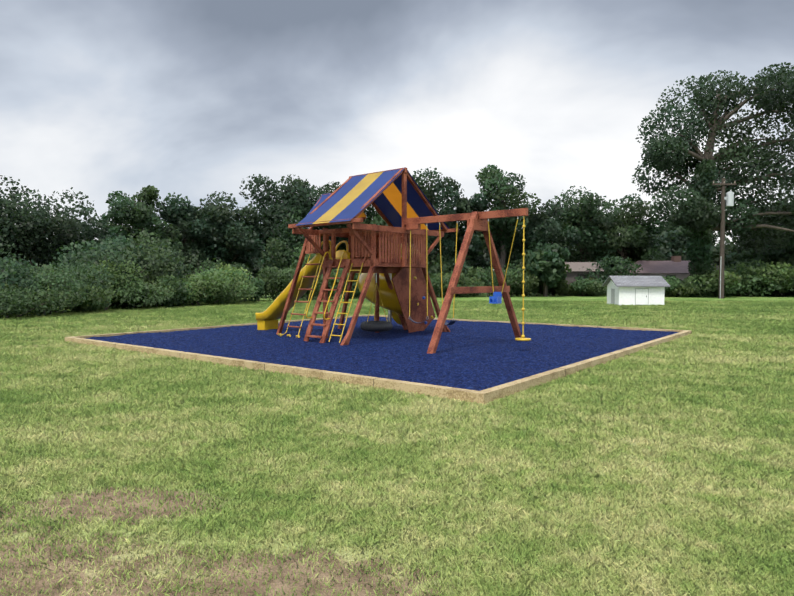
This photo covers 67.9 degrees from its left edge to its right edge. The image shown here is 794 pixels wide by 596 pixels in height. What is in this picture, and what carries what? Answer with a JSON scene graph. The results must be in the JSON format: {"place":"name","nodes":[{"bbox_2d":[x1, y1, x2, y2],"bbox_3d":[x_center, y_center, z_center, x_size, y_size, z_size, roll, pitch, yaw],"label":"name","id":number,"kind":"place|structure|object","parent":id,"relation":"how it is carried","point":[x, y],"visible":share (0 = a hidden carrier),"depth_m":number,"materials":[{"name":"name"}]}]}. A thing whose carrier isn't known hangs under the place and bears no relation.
{"place":"outdoors","nodes":[
{"label":"outdoors","id":0,"kind":"place"},
{"bbox_2d":[0,288,793,595],"bbox_3d":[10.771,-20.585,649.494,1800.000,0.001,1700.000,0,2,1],"label":"lawn","id":1,"kind":"structure","parent":0,"point":[275,584],"depth_m":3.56,"materials":[{"name":"green plant"}]},
{"bbox_2d":[65,315,691,403],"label":"mulch border timbers","id":2,"kind":"object","parent":1,"relation":"on","point":[488,395],"visible":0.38,"depth_m":9.68,"materials":[{"name":"beige"}]},
{"bbox_2d":[85,316,678,390],"bbox_3d":[-0.016,0.961,15.291,11.336,0.066,10.874,2,2,38],"label":"playground surface","id":3,"kind":"object","parent":1,"relation":"on","point":[476,355],"visible":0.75,"depth_m":12.54,"materials":[{"name":"blue rubber"}]},
{"bbox_2d":[255,167,530,353],"bbox_3d":[-0.111,-0.912,14.933,8.289,4.409,4.720,2,3,41],"label":"playground swing set","id":4,"kind":"object","parent":1,"relation":"on","point":[393,269],"visible":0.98,"depth_m":14.17,"materials":[{"name":"brown wood"}]},
{"bbox_2d":[0,62,793,318],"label":"trees","id":5,"kind":"object","parent":1,"relation":"on","point":[107,271],"depth_m":46.62,"materials":[{"name":"green plant"}]},
{"bbox_2d":[564,262,603,295],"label":"house","id":6,"kind":"structure","parent":1,"relation":"on","point":[577,268],"depth_m":52.14,"materials":[{"name":"grey metal"}]},
{"bbox_2d":[602,276,669,305],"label":"shed","id":7,"kind":"structure","parent":1,"relation":"on","point":[635,290],"depth_m":33.21,"materials":[{"name":"white paint"}]},
{"bbox_2d":[616,256,718,279],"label":"distant house","id":8,"kind":"structure","parent":1,"relation":"on","point":[676,266],"depth_m":55.28,"materials":[{"name":"beige"}]},
{"bbox_2d":[712,136,793,298],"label":"utility pole","id":9,"kind":"object","parent":1,"relation":"on","point":[729,198],"visible":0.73,"depth_m":44.72,"materials":[{"name":"brown wood"}]},
{"bbox_2d":[0,0,793,245],"label":"sky","id":10,"kind":"structure","parent":0,"point":[194,99],"materials":[{"name":"grey"}]}
]}

